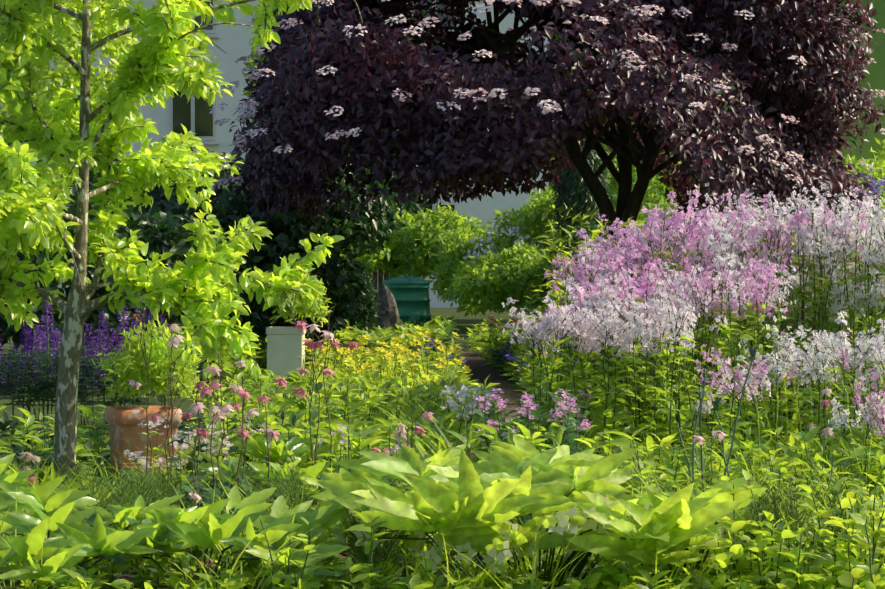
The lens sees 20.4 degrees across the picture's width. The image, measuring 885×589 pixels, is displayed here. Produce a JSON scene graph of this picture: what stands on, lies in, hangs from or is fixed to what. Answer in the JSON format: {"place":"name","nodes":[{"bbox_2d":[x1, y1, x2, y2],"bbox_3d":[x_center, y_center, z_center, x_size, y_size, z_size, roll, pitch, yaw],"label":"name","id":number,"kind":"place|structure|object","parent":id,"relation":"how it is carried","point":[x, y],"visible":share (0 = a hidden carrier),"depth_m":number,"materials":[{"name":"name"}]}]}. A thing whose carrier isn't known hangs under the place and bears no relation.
{"place":"outdoors","nodes":[
{"label":"outdoors","id":0,"kind":"place"},
{"bbox_2d":[0,0,549,307],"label":"house","id":1,"kind":"structure","parent":0,"point":[193,115],"depth_m":60.03,"materials":[{"name":"paint"}]},
{"bbox_2d":[0,308,866,588],"bbox_3d":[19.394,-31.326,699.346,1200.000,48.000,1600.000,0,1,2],"label":"ground","id":2,"kind":"structure","parent":0,"point":[468,321],"depth_m":18.99,"materials":[{"name":"brown soil"}]},
{"bbox_2d":[0,299,211,438],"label":"purple flowers","id":3,"kind":"object","parent":2,"relation":"on","point":[27,368],"visible":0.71,"depth_m":14.78,"materials":[{"name":"purple plant"}]},
{"bbox_2d":[104,406,181,475],"bbox_3d":[-1.399,0.719,11.493,0.318,0.379,0.318,0,1,-18],"label":"terracotta planter","id":4,"kind":"object","parent":2,"relation":"on","point":[126,431],"visible":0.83,"depth_m":11.36,"materials":[{"name":"ceramic"}]},
{"bbox_2d":[92,318,211,406],"bbox_3d":[-1.352,0.305,11.494,0.544,0.427,0.420,0,1,2],"label":"potted shrub","id":5,"kind":"object","parent":4,"relation":"on","point":[131,361],"visible":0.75,"depth_m":11.42,"materials":[{"name":"green plant"}]},
{"bbox_2d":[0,0,362,510],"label":"pear tree","id":6,"kind":"object","parent":2,"relation":"on","point":[54,134],"visible":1,"depth_m":9.90,"materials":[{"name":"green plant"}]},
{"bbox_2d":[0,434,364,588],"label":"hosta plants","id":7,"kind":"object","parent":2,"relation":"on","point":[62,525],"visible":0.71,"depth_m":7.80,"materials":[{"name":"green plant"}]},
{"bbox_2d":[266,327,305,379],"bbox_3d":[-1.281,0.535,20.139,0.304,0.539,0.304,0,1,2],"label":"white box","id":8,"kind":"object","parent":2,"relation":"on","point":[285,348],"visible":0.75,"depth_m":20.00,"materials":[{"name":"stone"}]},
{"bbox_2d":[326,246,390,315],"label":"wooden fence","id":9,"kind":"object","parent":2,"relation":"on","point":[378,277],"depth_m":44.98,"materials":[{"name":"grey wood"}]},
{"bbox_2d":[375,284,401,330],"bbox_3d":[-0.805,0.233,35.976,0.431,0.765,0.215,0,1,2],"label":"standing stone","id":10,"kind":"object","parent":2,"relation":"on","point":[388,314],"visible":0.81,"depth_m":35.91,"materials":[{"name":"grey stone"}]},
{"bbox_2d":[382,275,431,325],"bbox_3d":[-0.591,0.123,39.954,0.744,0.890,0.792,0,1,-16],"label":"compost bin","id":11,"kind":"object","parent":2,"relation":"on","point":[410,295],"visible":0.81,"depth_m":39.65,"materials":[{"name":"plastic"}]},
{"bbox_2d":[290,351,538,588],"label":"path wood chips","id":12,"kind":"object","parent":2,"relation":"on","point":[480,371],"depth_m":21.82,"materials":[{"name":"brown wood"}]},
{"bbox_2d":[11,299,852,585],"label":"columbine flowers","id":13,"kind":"object","parent":2,"relation":"on","point":[198,485],"visible":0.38,"depth_m":9.32,"materials":[{"name":"pink plant"}]},
{"bbox_2d":[0,385,884,588],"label":"bed perennials","id":14,"kind":"object","parent":2,"relation":"on","point":[770,569],"visible":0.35,"depth_m":8.94,"materials":[{"name":"green plant"}]},
{"bbox_2d":[0,0,884,358],"bbox_3d":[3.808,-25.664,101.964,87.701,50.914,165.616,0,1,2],"label":"background shrubs","id":15,"kind":"object","parent":2,"relation":"on","point":[466,260],"visible":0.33,"depth_m":34.85,"materials":[{"name":"green plant"}]},
{"bbox_2d":[0,322,884,588],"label":"ground cover plants","id":16,"kind":"object","parent":2,"relation":"on","point":[441,441],"visible":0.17,"depth_m":9.09,"materials":[{"name":"green plant"}]},
{"bbox_2d":[45,168,884,447],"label":"shrubs","id":17,"kind":"object","parent":2,"relation":"on","point":[406,368],"visible":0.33,"depth_m":17.68,"materials":[{"name":"green plant"}]},
{"bbox_2d":[70,434,859,579],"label":"grass tufts","id":18,"kind":"object","parent":2,"relation":"on","point":[361,557],"visible":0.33,"depth_m":8.19,"materials":[{"name":"green plant"}]},
{"bbox_2d":[291,434,767,588],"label":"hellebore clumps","id":19,"kind":"object","parent":2,"relation":"on","point":[485,498],"visible":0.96,"depth_m":7.57,"materials":[{"name":"green plant"}]},
{"bbox_2d":[207,0,884,263],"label":"purple-leaved tree","id":20,"kind":"object","parent":2,"relation":"on","point":[316,85],"visible":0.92,"depth_m":22.30,"materials":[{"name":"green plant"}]},
{"bbox_2d":[502,177,884,494],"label":"phlox flowers","id":21,"kind":"object","parent":2,"relation":"on","point":[628,329],"visible":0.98,"depth_m":12.21,"materials":[{"name":"pink plant"}]},
{"bbox_2d":[549,0,884,195],"bbox_3d":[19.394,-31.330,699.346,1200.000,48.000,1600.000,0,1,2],"label":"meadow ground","id":22,"kind":"structure","parent":0,"point":[875,79],"depth_m":74.09,"materials":[{"name":"green plant"}]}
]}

